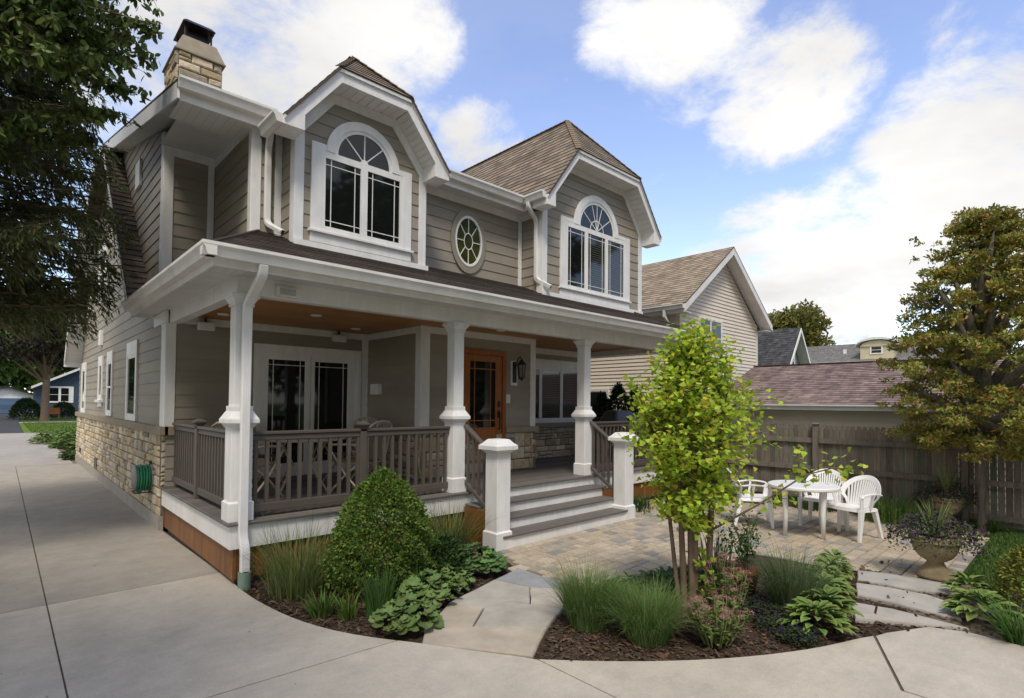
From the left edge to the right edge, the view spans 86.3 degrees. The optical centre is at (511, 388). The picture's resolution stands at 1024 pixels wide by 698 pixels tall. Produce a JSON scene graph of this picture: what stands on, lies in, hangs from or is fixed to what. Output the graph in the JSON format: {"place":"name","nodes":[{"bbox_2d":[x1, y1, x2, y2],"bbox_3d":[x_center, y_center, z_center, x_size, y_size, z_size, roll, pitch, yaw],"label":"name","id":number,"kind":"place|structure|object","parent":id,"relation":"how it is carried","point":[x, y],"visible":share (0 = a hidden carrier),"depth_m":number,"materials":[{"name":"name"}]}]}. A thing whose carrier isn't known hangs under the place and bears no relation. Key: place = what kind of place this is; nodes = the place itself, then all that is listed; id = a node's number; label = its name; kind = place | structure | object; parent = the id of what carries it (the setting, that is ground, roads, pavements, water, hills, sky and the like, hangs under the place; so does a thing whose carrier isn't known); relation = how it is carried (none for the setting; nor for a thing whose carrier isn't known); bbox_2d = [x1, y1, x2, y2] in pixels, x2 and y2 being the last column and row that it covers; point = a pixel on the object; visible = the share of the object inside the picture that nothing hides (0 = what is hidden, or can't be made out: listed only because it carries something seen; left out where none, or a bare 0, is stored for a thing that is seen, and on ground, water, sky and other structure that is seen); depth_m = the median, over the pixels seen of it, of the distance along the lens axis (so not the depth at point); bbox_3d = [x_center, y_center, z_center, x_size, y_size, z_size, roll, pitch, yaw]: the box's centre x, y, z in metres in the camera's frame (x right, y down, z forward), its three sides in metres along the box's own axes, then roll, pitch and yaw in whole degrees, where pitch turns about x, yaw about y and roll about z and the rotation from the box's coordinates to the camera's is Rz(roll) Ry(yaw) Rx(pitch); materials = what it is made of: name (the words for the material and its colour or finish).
{"place":"outdoors","nodes":[
{"label":"outdoors","id":0,"kind":"place"},
{"bbox_2d":[0,413,22,432],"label":"asphalt drive","id":1,"kind":"structure","parent":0,"point":[9,425],"depth_m":39.00,"materials":[{"name":"grey asphalt"}]},
{"bbox_2d":[0,467,45,613],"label":"driveway","id":2,"kind":"structure","parent":0,"point":[18,567],"depth_m":6.54,"materials":[{"name":"grey concrete"}]},
{"bbox_2d":[0,605,65,697],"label":"driveway","id":3,"kind":"structure","parent":0,"point":[29,666],"depth_m":3.97,"materials":[{"name":"concrete"}]},
{"bbox_2d":[0,433,72,467],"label":"driveway","id":4,"kind":"structure","parent":0,"point":[17,450],"depth_m":18.87,"materials":[{"name":"grey concrete"}]},
{"bbox_2d":[23,421,76,432],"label":"front lawn grass","id":5,"kind":"structure","parent":0,"point":[35,426],"depth_m":36.26,"materials":[{"name":"green plant"}]},
{"bbox_2d":[16,463,219,605],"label":"driveway","id":6,"kind":"structure","parent":0,"point":[82,521],"depth_m":7.18,"materials":[{"name":"grey concrete"}]},
{"bbox_2d":[48,573,395,697],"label":"driveway","id":7,"kind":"structure","parent":0,"point":[193,637],"depth_m":4.25,"materials":[{"name":"concrete"}]},
{"bbox_2d":[209,640,613,697],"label":"driveway","id":8,"kind":"structure","parent":0,"point":[400,669],"depth_m":3.71,"materials":[{"name":"concrete"}]},
{"bbox_2d":[0,0,1023,392],"label":"sky","id":9,"kind":"structure","parent":0,"point":[812,140],"materials":[{"name":"blue"}]},
{"bbox_2d":[15,447,1023,697],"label":"grass lawn","id":10,"kind":"structure","parent":0,"point":[979,627],"depth_m":4.85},
{"bbox_2d":[19,413,1023,533],"bbox_3d":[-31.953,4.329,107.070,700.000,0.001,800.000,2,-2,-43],"label":"ground","id":11,"kind":"structure","parent":0,"point":[70,418],"depth_m":45.02,"materials":[{"name":"green plant"}]},
{"bbox_2d":[0,385,32,412],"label":"white garage","id":12,"kind":"structure","parent":11,"relation":"on","point":[10,396],"depth_m":66.88,"materials":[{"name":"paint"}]},
{"bbox_2d":[0,398,31,412],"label":"garage door","id":13,"kind":"structure","parent":12,"relation":"in","point":[6,404],"depth_m":66.70,"materials":[{"name":"blue metal"}]},
{"bbox_2d":[0,326,33,387],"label":"shade tree","id":14,"kind":"object","parent":11,"relation":"on","point":[8,371],"visible":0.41,"depth_m":78.21,"materials":[{"name":"green plant"}]},
{"bbox_2d":[6,397,40,419],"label":"hedge shrub","id":15,"kind":"object","parent":11,"relation":"on","point":[17,408],"visible":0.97,"depth_m":48.90,"materials":[{"name":"green plant"}]},
{"bbox_2d":[0,289,66,420],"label":"shade tree","id":16,"kind":"object","parent":11,"relation":"on","point":[48,353],"visible":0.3,"depth_m":46.42,"materials":[{"name":"green plant"}]},
{"bbox_2d":[9,326,78,392],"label":"shade tree","id":17,"kind":"object","parent":11,"relation":"on","point":[25,379],"visible":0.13,"depth_m":81.93,"materials":[{"name":"green plant"}]},
{"bbox_2d":[27,425,76,448],"bbox_3d":[-19.126,2.081,23.233,2.340,0.889,8.066,2,-2,-43],"label":"hosta bed","id":18,"kind":"object","parent":11,"relation":"on","point":[58,437],"visible":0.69,"depth_m":22.46,"materials":[{"name":"green plant"}]},
{"bbox_2d":[28,368,79,415],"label":"bungalow","id":19,"kind":"object","parent":11,"relation":"on","point":[64,387],"visible":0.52,"depth_m":58.08,"materials":[{"name":"blue wood"}]},
{"bbox_2d":[50,386,73,402],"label":"window","id":20,"kind":"structure","parent":19,"relation":"in","point":[57,394],"depth_m":57.90,"materials":[{"name":"white paint"}]},
{"bbox_2d":[49,401,76,417],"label":"hedge shrub","id":21,"kind":"object","parent":11,"relation":"on","point":[61,405],"visible":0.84,"depth_m":53.86,"materials":[{"name":"green plant"}]},
{"bbox_2d":[0,2,136,350],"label":"spruce tree","id":22,"kind":"object","parent":11,"relation":"on","point":[31,297],"visible":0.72,"depth_m":7.32,"materials":[{"name":"green plant"}]},
{"bbox_2d":[0,0,163,178],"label":"maple tree","id":23,"kind":"object","parent":11,"relation":"on","point":[87,49],"visible":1,"depth_m":6.02,"materials":[{"name":"green plant"}]},
{"bbox_2d":[64,19,711,590],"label":"house","id":24,"kind":"structure","parent":11,"relation":"on","point":[340,249],"depth_m":8.24,"materials":[{"name":"wood"}]},
{"bbox_2d":[80,362,86,412],"bbox_3d":[-12.198,-0.031,15.537,0.034,1.414,0.950,2,-2,-43],"label":"window","id":25,"kind":"structure","parent":24,"relation":"in","point":[84,365],"depth_m":15.50,"materials":[{"name":"white paint"}]},
{"bbox_2d":[94,355,103,406],"bbox_3d":[-9.768,-0.176,12.916,0.080,1.192,0.800,2,-2,-43],"label":"window","id":26,"kind":"structure","parent":24,"relation":"in","point":[99,400],"depth_m":12.87,"materials":[{"name":"white paint"}]},
{"bbox_2d":[105,350,113,415],"bbox_3d":[-8.726,-0.112,11.836,0.034,1.394,0.800,2,-2,-43],"label":"window","id":27,"kind":"structure","parent":24,"relation":"in","point":[110,355],"depth_m":11.80,"materials":[{"name":"white paint"}]},
{"bbox_2d":[125,339,138,420],"bbox_3d":[-6.862,-0.140,9.848,0.034,1.424,1.050,2,-2,-43],"label":"window","id":28,"kind":"structure","parent":24,"relation":"in","point":[132,356],"depth_m":9.81,"materials":[{"name":"white paint"}]},
{"bbox_2d":[131,460,153,493],"bbox_3d":[-5.586,1.345,8.258,0.252,0.506,0.417,2,-2,-43],"label":"hose reel","id":29,"kind":"object","parent":24,"relation":"attached to","point":[142,475],"visible":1,"depth_m":8.15,"materials":[{"name":"green plastic"}]},
{"bbox_2d":[211,422,284,496],"bbox_3d":[-3.342,0.900,6.894,0.611,1.004,0.675,0,-2,22],"label":"porch chair","id":30,"kind":"object","parent":24,"relation":"on","point":[261,463],"visible":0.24,"depth_m":6.88,"materials":[{"name":"beige wood"}]},
{"bbox_2d":[260,437,344,491],"bbox_3d":[-2.946,1.052,7.640,1.160,0.744,1.160,2,-2,-43],"label":"patio table","id":31,"kind":"object","parent":24,"relation":"on","point":[325,440],"visible":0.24,"depth_m":7.45,"materials":[{"name":"beige paint"}]},
{"bbox_2d":[252,343,361,478],"bbox_3d":[-3.431,0.374,9.286,1.850,2.159,0.036,2,-2,-43],"label":"patio door","id":32,"kind":"structure","parent":24,"relation":"in","point":[295,387],"depth_m":9.22,"materials":[{"name":"white paint"}]},
{"bbox_2d":[322,417,378,481],"bbox_3d":[-2.499,0.948,8.493,0.611,1.004,0.675,0,-2,32],"label":"porch chair","id":33,"kind":"object","parent":24,"relation":"on","point":[353,440],"visible":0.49,"depth_m":8.61,"materials":[{"name":"beige paint"}]},
{"bbox_2d":[331,420,392,491],"bbox_3d":[-2.065,0.927,7.506,0.675,1.004,0.611,0,-2,19],"label":"porch chair","id":34,"kind":"object","parent":24,"relation":"on","point":[371,444],"visible":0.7,"depth_m":7.37,"materials":[{"name":"beige paint"}]},
{"bbox_2d":[463,348,506,474],"bbox_3d":[-0.493,0.404,9.614,1.045,2.171,0.080,2,-2,-43],"label":"front door","id":35,"kind":"structure","parent":24,"relation":"in","point":[484,391],"depth_m":9.66,"materials":[{"name":"brown wood"}]},
{"bbox_2d":[535,359,576,422],"bbox_3d":[1.025,0.064,12.580,1.820,1.433,0.034,2,-2,-43],"label":"window","id":36,"kind":"structure","parent":24,"relation":"in","point":[556,381],"depth_m":12.55,"materials":[{"name":"white paint"}]},
{"bbox_2d":[599,410,636,459],"bbox_3d":[2.290,1.014,11.710,0.815,1.100,0.509,2,-2,-43],"label":"grill","id":37,"kind":"object","parent":24,"relation":"on","point":[614,415],"visible":0.14,"depth_m":11.50,"materials":[{"name":"black metal"}]},
{"bbox_2d":[592,390,607,454],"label":"evergreen shrub","id":38,"kind":"object","parent":11,"relation":"on","point":[601,400],"visible":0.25,"depth_m":14.51,"materials":[{"name":"green plant"}]},
{"bbox_2d":[604,381,629,410],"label":"evergreen shrub","id":39,"kind":"object","parent":11,"relation":"on","point":[616,392],"visible":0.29,"depth_m":14.24,"materials":[{"name":"green plant"}]},
{"bbox_2d":[590,247,772,423],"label":"neighbor house","id":40,"kind":"structure","parent":11,"relation":"on","point":[715,285],"depth_m":15.95,"materials":[{"name":"beige"}]},
{"bbox_2d":[698,316,722,357],"bbox_3d":[5.641,-1.437,15.489,1.380,1.084,0.034,2,-2,-43],"label":"window","id":41,"kind":"structure","parent":40,"relation":"in","point":[719,329],"depth_m":15.68,"materials":[{"name":"white glass"}]},
{"bbox_2d":[758,328,810,365],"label":"gable cottage","id":42,"kind":"structure","parent":11,"relation":"on","point":[781,346],"depth_m":28.89,"materials":[{"name":"grey"}]},
{"bbox_2d":[767,298,835,346],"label":"shade tree","id":43,"kind":"object","parent":11,"relation":"on","point":[808,319],"visible":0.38,"depth_m":63.84,"materials":[{"name":"green plant"}]},
{"bbox_2d":[593,421,1023,529],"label":"picket fence","id":44,"kind":"object","parent":11,"relation":"on","point":[878,453],"visible":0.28,"depth_m":9.56,"materials":[{"name":"brown wood"}]},
{"bbox_2d":[724,358,1023,509],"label":"garage","id":45,"kind":"structure","parent":11,"relation":"on","point":[837,394],"depth_m":12.52,"materials":[{"name":"beige"}]},
{"bbox_2d":[807,337,943,362],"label":"ranch house","id":46,"kind":"structure","parent":11,"relation":"on","point":[871,349],"depth_m":52.36,"materials":[{"name":"yellow"}]},
{"bbox_2d":[873,202,1023,531],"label":"shade tree","id":47,"kind":"object","parent":11,"relation":"on","point":[977,344],"visible":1,"depth_m":8.13,"materials":[{"name":"green plant"}]},
{"bbox_2d":[166,495,1023,660],"bbox_3d":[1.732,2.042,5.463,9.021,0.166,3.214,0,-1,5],"label":"bark mulch","id":48,"kind":"object","parent":0,"point":[662,656],"visible":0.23,"depth_m":4.62,"materials":[{"name":"brown wood"}]},
{"bbox_2d":[233,490,369,601],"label":"ornamental grass","id":49,"kind":"object","parent":48,"relation":"on","point":[304,577],"depth_m":5.32,"materials":[{"name":"green plant"}]},
{"bbox_2d":[297,586,344,618],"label":"iris clump","id":50,"kind":"object","parent":48,"relation":"on","point":[323,609],"visible":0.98,"depth_m":4.81,"materials":[{"name":"green plant"}]},
{"bbox_2d":[330,590,364,620],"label":"iris clump","id":51,"kind":"object","parent":48,"relation":"on","point":[345,610],"visible":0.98,"depth_m":4.77,"materials":[{"name":"green plant"}]},
{"bbox_2d":[314,466,442,596],"bbox_3d":[-1.328,1.432,5.660,1.187,1.272,1.418,0,-1,15],"label":"boxwood","id":52,"kind":"object","parent":48,"relation":"on","point":[363,503],"visible":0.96,"depth_m":5.35,"materials":[{"name":"green plant"}]},
{"bbox_2d":[357,564,405,617],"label":"iris clump","id":53,"kind":"object","parent":48,"relation":"on","point":[374,598],"visible":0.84,"depth_m":4.81,"materials":[{"name":"green plant"}]},
{"bbox_2d":[368,592,443,634],"bbox_3d":[-0.895,1.864,4.604,0.620,0.212,0.628,2,-2,-43],"label":"lady mantle","id":54,"kind":"object","parent":48,"relation":"on","point":[393,608],"visible":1,"depth_m":4.50,"materials":[{"name":"green plant"}]},
{"bbox_2d":[393,568,462,608],"bbox_3d":[-0.797,1.860,5.199,0.671,0.237,0.712,2,-2,-43],"label":"lady mantle","id":55,"kind":"object","parent":48,"relation":"on","point":[411,584],"visible":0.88,"depth_m":5.06,"materials":[{"name":"green plant"}]},
{"bbox_2d":[399,531,475,579],"bbox_3d":[-0.810,1.833,5.998,0.901,0.502,0.828,2,-2,-43],"label":"shrub","id":56,"kind":"object","parent":48,"relation":"on","point":[451,547],"visible":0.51,"depth_m":5.82,"materials":[{"name":"green plant"}]},
{"bbox_2d":[427,566,475,590],"bbox_3d":[-0.626,1.904,5.586,0.494,0.199,0.507,1,-1,-15],"label":"lady mantle","id":57,"kind":"object","parent":48,"relation":"on","point":[461,580],"visible":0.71,"depth_m":5.52,"materials":[{"name":"green plant"}]},
{"bbox_2d":[420,479,495,556],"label":"ornamental grass","id":58,"kind":"object","parent":48,"relation":"on","point":[464,539],"depth_m":6.82,"materials":[{"name":"green plant"}]},
{"bbox_2d":[432,603,483,626],"bbox_3d":[-0.472,2.025,4.782,0.378,0.072,0.570,0,-1,14],"label":"flagstone","id":59,"kind":"object","parent":48,"relation":"on","point":[456,615],"visible":0.62,"depth_m":4.79,"materials":[{"name":"beige stone"}]},
{"bbox_2d":[444,541,508,572],"bbox_3d":[-0.405,1.879,6.165,0.766,0.269,0.712,0,-1,4],"label":"lady mantle","id":60,"kind":"object","parent":48,"relation":"on","point":[485,565],"visible":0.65,"depth_m":6.00,"materials":[{"name":"green plant"}]},
{"bbox_2d":[422,627,545,658],"bbox_3d":[-0.253,2.020,4.407,0.982,0.072,0.500,0,-1,13],"label":"flagstone","id":61,"kind":"object","parent":48,"relation":"on","point":[523,642],"visible":0.84,"depth_m":4.33,"materials":[{"name":"beige stone"}]},
{"bbox_2d":[450,580,529,608],"bbox_3d":[-0.104,2.041,5.278,0.655,0.072,0.782,0,-2,31],"label":"flagstone","id":62,"kind":"object","parent":48,"relation":"on","point":[493,593],"visible":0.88,"depth_m":5.30,"materials":[{"name":"grey stone"}]},
{"bbox_2d":[474,602,562,631],"bbox_3d":[0.055,2.031,4.805,0.686,0.072,0.643,0,-1,15],"label":"flagstone","id":63,"kind":"object","parent":48,"relation":"on","point":[513,615],"visible":0.87,"depth_m":4.80,"materials":[{"name":"grey stone"}]},
{"bbox_2d":[496,568,562,588],"bbox_3d":[0.255,2.056,5.795,0.760,0.072,0.476,0,-2,32],"label":"flagstone","id":64,"kind":"object","parent":48,"relation":"on","point":[519,576],"visible":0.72,"depth_m":5.78,"materials":[{"name":"grey stone"}]},
{"bbox_2d":[530,587,563,606],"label":"flagstone","id":65,"kind":"object","parent":48,"relation":"on","point":[538,598],"visible":0.53,"depth_m":5.26,"materials":[{"name":"grey stone"}]},
{"bbox_2d":[534,543,646,632],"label":"ornamental grass","id":66,"kind":"object","parent":48,"relation":"on","point":[579,606],"depth_m":4.58,"materials":[{"name":"green plant"}]},
{"bbox_2d":[633,491,655,511],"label":"daylily","id":67,"kind":"object","parent":48,"relation":"on","point":[644,503],"visible":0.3,"depth_m":9.76,"materials":[{"name":"green plant"}]},
{"bbox_2d":[592,564,726,596],"bbox_3d":[1.545,2.004,5.697,1.750,0.233,0.684,1,-2,-30],"label":"ground cover","id":68,"kind":"object","parent":48,"relation":"on","point":[645,578],"visible":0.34,"depth_m":5.71,"materials":[{"name":"green plant"}]},
{"bbox_2d":[682,590,754,648],"bbox_3d":[1.577,1.794,4.326,0.507,0.434,0.521,1,-2,-21],"label":"sedum","id":69,"kind":"object","parent":48,"relation":"on","point":[721,633],"visible":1,"depth_m":4.27,"materials":[{"name":"green plant"}]},
{"bbox_2d":[698,527,739,585],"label":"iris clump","id":70,"kind":"object","parent":48,"relation":"on","point":[720,549],"visible":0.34,"depth_m":5.82,"materials":[{"name":"green plant"}]},
{"bbox_2d":[700,551,753,623],"bbox_3d":[1.871,1.723,4.768,0.441,0.601,0.475,0,-2,22],"label":"sedum","id":71,"kind":"object","parent":48,"relation":"on","point":[724,584],"visible":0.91,"depth_m":4.75,"materials":[{"name":"green plant"}]},
{"bbox_2d":[612,314,867,616],"bbox_3d":[1.824,0.691,4.805,1.484,2.762,1.980,2,-2,-43],"label":"young tree","id":72,"kind":"object","parent":48,"relation":"on","point":[692,412],"visible":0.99,"depth_m":4.86,"materials":[{"name":"green plant"}]},
{"bbox_2d":[729,564,759,598],"bbox_3d":[2.325,1.928,5.453,0.284,0.270,0.284,2,-2,-43],"label":"flower pot","id":73,"kind":"object","parent":48,"relation":"on","point":[754,582],"visible":0.39,"depth_m":5.36,"materials":[{"name":"ceramic"}]},
{"bbox_2d":[714,506,770,568],"bbox_3d":[2.329,1.492,5.457,0.523,0.628,0.479,1,-2,-23],"label":"potted rose","id":74,"kind":"object","parent":73,"relation":"on","point":[749,535],"visible":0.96,"depth_m":5.41,"materials":[{"name":"green plant"}]},
{"bbox_2d":[727,591,821,646],"bbox_3d":[2.299,1.972,4.785,0.554,0.158,1.121,1,-1,-6],"label":"petunia patch","id":75,"kind":"object","parent":48,"relation":"on","point":[789,632],"visible":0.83,"depth_m":4.59,"materials":[{"name":"green plant"}]},
{"bbox_2d":[727,537,852,612],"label":"ornamental grass","id":76,"kind":"object","parent":48,"relation":"on","point":[787,585],"depth_m":5.05,"materials":[{"name":"green plant"}]},
{"bbox_2d":[776,596,858,635],"bbox_3d":[2.531,1.878,4.558,0.541,0.242,0.593,2,-2,-43],"label":"hosta","id":77,"kind":"object","parent":48,"relation":"on","point":[824,607],"visible":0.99,"depth_m":4.52,"materials":[{"name":"green plant"}]},
{"bbox_2d":[792,585,863,624],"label":"hosta","id":78,"kind":"object","parent":48,"relation":"on","point":[832,596],"visible":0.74,"depth_m":4.79,"materials":[{"name":"green plant"}]},
{"bbox_2d":[803,561,856,591],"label":"hosta","id":79,"kind":"object","parent":48,"relation":"on","point":[835,569],"visible":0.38,"depth_m":5.55,"materials":[{"name":"green plant"}]},
{"bbox_2d":[806,555,854,579],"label":"hosta","id":80,"kind":"object","parent":48,"relation":"on","point":[832,559],"visible":0.71,"depth_m":5.91,"materials":[{"name":"green plant"}]},
{"bbox_2d":[810,571,856,606],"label":"hosta","id":81,"kind":"object","parent":48,"relation":"on","point":[842,586],"visible":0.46,"depth_m":5.21,"materials":[{"name":"green plant"}]},
{"bbox_2d":[857,570,955,595],"bbox_3d":[4.183,2.091,5.823,0.876,0.072,0.472,-1,-2,38],"label":"flagstone","id":82,"kind":"object","parent":48,"relation":"on","point":[910,584],"visible":0.73,"depth_m":5.79,"materials":[{"name":"grey stone"}]},
{"bbox_2d":[856,583,961,621],"bbox_3d":[3.845,2.076,5.338,0.534,0.072,0.929,2,-2,-43],"label":"flagstone","id":83,"kind":"object","parent":48,"relation":"on","point":[927,604],"visible":0.75,"depth_m":5.29,"materials":[{"name":"grey stone"}]},
{"bbox_2d":[853,602,969,630],"bbox_3d":[3.491,2.062,4.924,0.868,0.072,0.448,0,-1,13],"label":"flagstone","id":84,"kind":"object","parent":48,"relation":"on","point":[888,616],"visible":0.69,"depth_m":4.80,"materials":[{"name":"grey stone"}]},
{"bbox_2d":[940,571,1000,599],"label":"hosta","id":85,"kind":"object","parent":48,"relation":"on","point":[963,578],"visible":0.87,"depth_m":5.33,"materials":[{"name":"green plant"}]},
{"bbox_2d":[940,587,1023,623],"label":"hosta","id":86,"kind":"object","parent":48,"relation":"on","point":[957,607],"visible":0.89,"depth_m":4.85,"materials":[{"name":"green plant"}]},
{"bbox_2d":[958,587,1023,645],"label":"daylily","id":87,"kind":"object","parent":48,"relation":"on","point":[1012,633],"visible":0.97,"depth_m":4.46,"materials":[{"name":"green plant"}]},
{"bbox_2d":[966,515,1017,532],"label":"daylily","id":88,"kind":"object","parent":48,"relation":"on","point":[994,527],"visible":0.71,"depth_m":8.23,"materials":[{"name":"green plant"}]},
{"bbox_2d":[986,543,1023,620],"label":"spirea","id":89,"kind":"object","parent":48,"relation":"on","point":[1005,571],"visible":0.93,"depth_m":5.04,"materials":[{"name":"green plant"}]},
{"bbox_2d":[586,564,708,647],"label":"ornamental grass","id":90,"kind":"object","parent":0,"point":[645,623],"depth_m":4.32,"materials":[{"name":"green plant"}]},
{"bbox_2d":[539,636,922,697],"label":"driveway","id":91,"kind":"structure","parent":0,"point":[857,668],"depth_m":3.79,"materials":[{"name":"concrete"}]},
{"bbox_2d":[498,499,989,584],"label":"paver patio","id":92,"kind":"structure","parent":0,"point":[640,540],"depth_m":7.27,"materials":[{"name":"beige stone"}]},
{"bbox_2d":[727,468,773,528],"bbox_3d":[3.756,1.704,8.654,0.667,0.860,0.650,0,-2,19],"label":"plastic chair","id":93,"kind":"object","parent":92,"relation":"on","point":[767,492],"visible":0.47,"depth_m":8.47,"materials":[{"name":"white plastic"}]},
{"bbox_2d":[768,480,840,539],"bbox_3d":[4.269,1.761,7.992,0.950,0.724,0.950,2,-2,-43],"label":"patio table","id":94,"kind":"object","parent":92,"relation":"on","point":[822,489],"visible":0.84,"depth_m":7.79,"materials":[{"name":"white plastic"}]},
{"bbox_2d":[798,468,845,531],"bbox_3d":[4.892,1.712,8.570,0.650,0.860,0.667,-1,-2,41],"label":"plastic chair","id":95,"kind":"object","parent":92,"relation":"on","point":[812,498],"visible":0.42,"depth_m":8.56,"materials":[{"name":"white plastic"}]},
{"bbox_2d":[826,475,883,542],"bbox_3d":[4.939,1.695,7.875,0.667,0.860,0.650,1,-2,-26],"label":"plastic chair","id":96,"kind":"object","parent":92,"relation":"on","point":[865,502],"visible":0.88,"depth_m":7.88,"materials":[{"name":"white plastic"}]},
{"bbox_2d":[844,491,933,525],"bbox_3d":[6.208,1.949,9.055,1.491,0.478,1.459,2,-2,-43],"label":"daylily","id":97,"kind":"object","parent":92,"relation":"on","point":[886,513],"visible":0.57,"depth_m":8.79,"materials":[{"name":"green plant"}]},
{"bbox_2d":[909,530,961,581],"bbox_3d":[4.665,1.844,6.017,0.473,0.469,0.473,2,-2,-43],"label":"urn planter","id":98,"kind":"object","parent":92,"relation":"on","point":[933,569],"visible":0.58,"depth_m":5.91,"materials":[{"name":"stone"}]},
{"bbox_2d":[884,495,991,564],"bbox_3d":[4.667,1.520,6.026,0.953,0.693,0.973,2,-2,-43],"label":"flowering plant","id":99,"kind":"object","parent":98,"relation":"in","point":[938,528],"visible":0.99,"depth_m":5.91,"materials":[{"name":"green plant"}]},
{"bbox_2d":[929,494,964,526],"bbox_3d":[6.900,1.939,8.661,0.455,0.451,0.455,2,-2,-43],"label":"urn planter","id":100,"kind":"object","parent":92,"relation":"on","point":[954,507],"visible":0.5,"depth_m":8.53,"materials":[{"name":"stone"}]},
{"bbox_2d":[911,460,979,512],"bbox_3d":[6.908,1.540,8.680,0.898,0.839,0.924,2,-2,-43],"label":"flowering plant","id":101,"kind":"object","parent":100,"relation":"in","point":[947,491],"visible":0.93,"depth_m":8.62,"materials":[{"name":"green plant"}]},
{"bbox_2d":[876,627,1023,697],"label":"driveway","id":102,"kind":"structure","parent":0,"point":[927,662],"depth_m":4.00,"materials":[{"name":"concrete"}]},
{"bbox_2d":[958,531,1023,592],"bbox_3d":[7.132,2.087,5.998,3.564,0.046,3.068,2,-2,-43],"label":"lawn grass","id":103,"kind":"structure","parent":0,"point":[1002,538],"depth_m":6.98,"materials":[{"name":"green plant"}]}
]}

